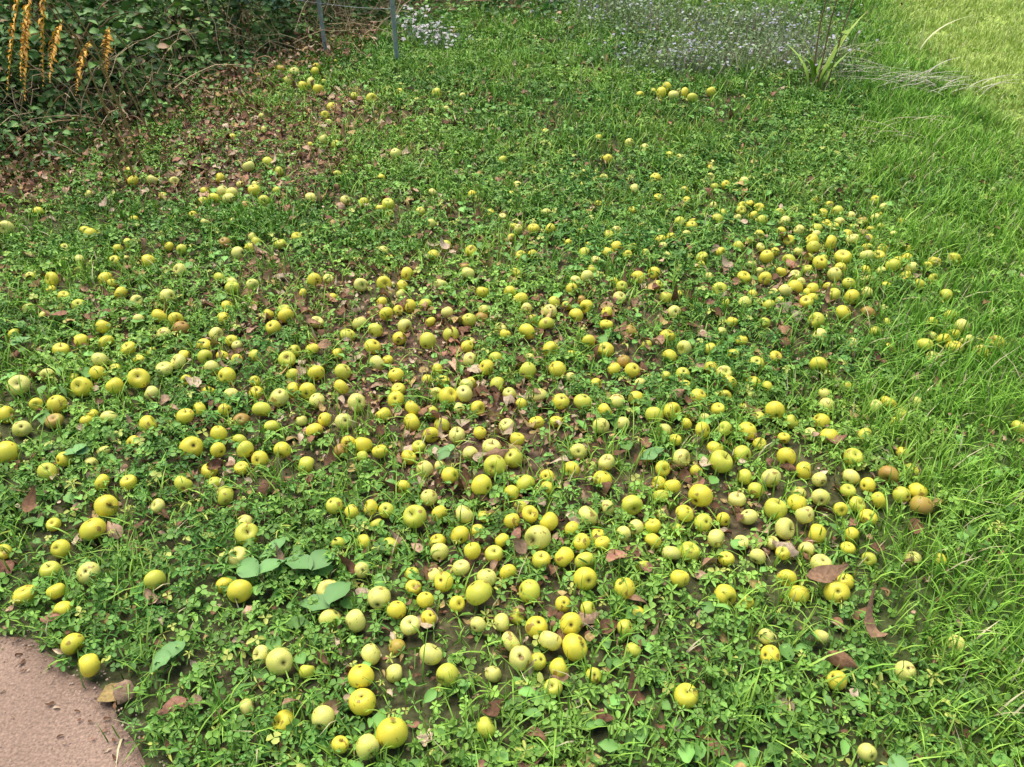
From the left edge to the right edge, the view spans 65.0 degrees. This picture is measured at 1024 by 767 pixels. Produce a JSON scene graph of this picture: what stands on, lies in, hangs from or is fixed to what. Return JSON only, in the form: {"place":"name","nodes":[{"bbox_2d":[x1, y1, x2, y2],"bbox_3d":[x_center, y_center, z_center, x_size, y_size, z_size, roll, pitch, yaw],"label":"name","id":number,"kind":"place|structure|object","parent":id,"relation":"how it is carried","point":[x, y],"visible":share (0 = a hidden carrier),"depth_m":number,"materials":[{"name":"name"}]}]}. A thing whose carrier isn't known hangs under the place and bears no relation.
{"place":"outdoors","nodes":[
{"label":"outdoors","id":0,"kind":"place"},
{"bbox_2d":[0,634,145,766],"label":"dirt path","id":1,"kind":"structure","parent":0,"point":[92,753],"depth_m":1.70,"materials":[{"name":"brown soil"}]},
{"bbox_2d":[0,609,170,766],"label":"path grit","id":2,"kind":"object","parent":1,"relation":"on","point":[79,719],"visible":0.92,"depth_m":1.71,"materials":[{"name":"brown gravel"}]},
{"bbox_2d":[316,0,326,50],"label":"fence post","id":3,"kind":"object","parent":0,"point":[320,13],"visible":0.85,"depth_m":5.62,"materials":[{"name":"grey metal"}]},
{"bbox_2d":[298,0,385,8],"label":"fence wire","id":4,"kind":"object","parent":3,"relation":"attached to","point":[345,6],"visible":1,"depth_m":5.48,"materials":[{"name":"grey metal"}]},
{"bbox_2d":[390,0,398,59],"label":"fence post","id":5,"kind":"object","parent":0,"point":[394,26],"visible":0.86,"depth_m":5.47,"materials":[{"name":"grey metal"}]},
{"bbox_2d":[0,0,1023,766],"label":"ground","id":6,"kind":"structure","parent":0,"point":[104,676],"depth_m":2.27,"materials":[{"name":"green plant"}]},
{"bbox_2d":[8,336,33,344],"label":"dock plant","id":7,"kind":"object","parent":6,"relation":"on","point":[14,342],"visible":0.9,"depth_m":2.78,"materials":[{"name":"green plant"}]},
{"bbox_2d":[63,443,90,454],"bbox_3d":[-1.265,0.192,2.334,0.082,0.027,0.056,-8,38,-11],"label":"dock plant","id":8,"kind":"object","parent":6,"relation":"on","point":[77,449],"visible":1,"depth_m":2.33,"materials":[{"name":"green plant"}]},
{"bbox_2d":[6,0,169,184],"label":"orange flower spikes","id":9,"kind":"object","parent":6,"relation":"on","point":[82,55],"visible":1,"depth_m":3.54,"materials":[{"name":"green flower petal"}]},
{"bbox_2d":[149,639,184,673],"bbox_3d":[-0.767,0.604,1.793,0.056,0.028,0.103,11,38,14],"label":"leaf","id":10,"kind":"object","parent":6,"relation":"on","point":[166,653],"visible":0.99,"depth_m":1.79,"materials":[{"name":"green plant"}]},
{"bbox_2d":[0,0,387,147],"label":"bramble hedge","id":11,"kind":"object","parent":6,"relation":"on","point":[91,16],"visible":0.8,"depth_m":4.92,"materials":[{"name":"green plant"}]},
{"bbox_2d":[214,0,289,24],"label":"green fern","id":12,"kind":"object","parent":11,"relation":"on","point":[277,6],"visible":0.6,"depth_m":5.62,"materials":[{"name":"green plant"}]},
{"bbox_2d":[0,0,414,219],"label":"dry undergrowth","id":13,"kind":"object","parent":6,"relation":"on","point":[238,75],"visible":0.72,"depth_m":4.76,"materials":[{"name":"brown plant"}]},
{"bbox_2d":[2,0,421,12],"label":"background hedge","id":14,"kind":"object","parent":6,"relation":"on","point":[224,7],"visible":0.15,"depth_m":6.87,"materials":[{"name":"green plant"}]},
{"bbox_2d":[236,557,286,577],"bbox_3d":[-0.621,0.454,1.978,0.121,0.034,0.062,-3,37,-4],"label":"dock plant","id":15,"kind":"object","parent":6,"relation":"on","point":[252,567],"visible":1,"depth_m":1.98,"materials":[{"name":"green plant"}]},
{"bbox_2d":[259,536,285,557],"bbox_3d":[-0.604,0.419,2.052,0.041,0.026,0.080,19,41,24],"label":"dock plant","id":16,"kind":"object","parent":6,"relation":"on","point":[280,542],"visible":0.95,"depth_m":2.05,"materials":[{"name":"green plant"}]},
{"bbox_2d":[0,0,574,180],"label":"ivy","id":17,"kind":"object","parent":6,"relation":"on","point":[145,104],"visible":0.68,"depth_m":4.93,"materials":[{"name":"green plant"}]},
{"bbox_2d":[284,549,334,570],"bbox_3d":[-0.505,0.446,2.009,0.131,0.041,0.072,-11,38,-14],"label":"dock plant","id":18,"kind":"object","parent":6,"relation":"on","point":[315,560],"visible":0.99,"depth_m":2.00,"materials":[{"name":"green plant"}]},
{"bbox_2d":[299,581,350,610],"bbox_3d":[-0.440,0.512,1.919,0.132,0.047,0.066,-17,40,-21],"label":"dock plant","id":19,"kind":"object","parent":6,"relation":"on","point":[334,591],"visible":1,"depth_m":1.92,"materials":[{"name":"green plant"}]},
{"bbox_2d":[376,4,473,51],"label":"white flowers","id":20,"kind":"object","parent":6,"relation":"on","point":[421,32],"visible":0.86,"depth_m":6.01,"materials":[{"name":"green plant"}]},
{"bbox_2d":[437,444,454,460],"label":"dock plant","id":21,"kind":"object","parent":6,"relation":"on","point":[444,451],"visible":0.99,"depth_m":2.31,"materials":[{"name":"green plant"}]},
{"bbox_2d":[0,0,1023,766],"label":"clover ground cover","id":22,"kind":"object","parent":6,"relation":"on","point":[244,728],"visible":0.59,"depth_m":2.56,"materials":[{"name":"green plant"}]},
{"bbox_2d":[0,59,1023,761],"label":"fallen apples","id":23,"kind":"object","parent":6,"relation":"on","point":[392,731],"visible":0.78,"depth_m":2.32,"materials":[{"name":"yellow food"}]},
{"bbox_2d":[0,0,1023,766],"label":"dead leaves","id":24,"kind":"object","parent":6,"relation":"on","point":[824,574],"visible":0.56,"depth_m":2.77,"materials":[{"name":"brown plant"}]},
{"bbox_2d":[639,446,663,459],"bbox_3d":[0.408,0.199,2.325,0.046,0.023,0.080,23,43,28],"label":"dock plant","id":25,"kind":"object","parent":6,"relation":"on","point":[654,453],"visible":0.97,"depth_m":2.31,"materials":[{"name":"green plant"}]},
{"bbox_2d":[490,0,944,114],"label":"lilac flowers","id":26,"kind":"object","parent":6,"relation":"on","point":[693,56],"visible":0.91,"depth_m":5.81,"materials":[{"name":"purple plant"}]},
{"bbox_2d":[785,10,867,88],"bbox_3d":[1.930,-2.054,5.014,0.460,0.446,0.468,11,38,14],"label":"strap leaf plant","id":27,"kind":"object","parent":6,"relation":"on","point":[814,70],"visible":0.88,"depth_m":5.07,"materials":[{"name":"green plant"}]},
{"bbox_2d":[810,0,853,87],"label":"sapling","id":28,"kind":"object","parent":6,"relation":"on","point":[845,32],"visible":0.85,"depth_m":4.96,"materials":[{"name":"green plant"}]},
{"bbox_2d":[876,752,908,766],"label":"dock plant","id":29,"kind":"object","parent":6,"relation":"on","point":[899,760],"visible":1,"depth_m":1.60,"materials":[{"name":"green plant"}]},
{"bbox_2d":[800,15,1014,137],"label":"dry grass stalks","id":30,"kind":"object","parent":6,"relation":"on","point":[903,74],"visible":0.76,"depth_m":5.11,"materials":[{"name":"dry grass"}]}
]}

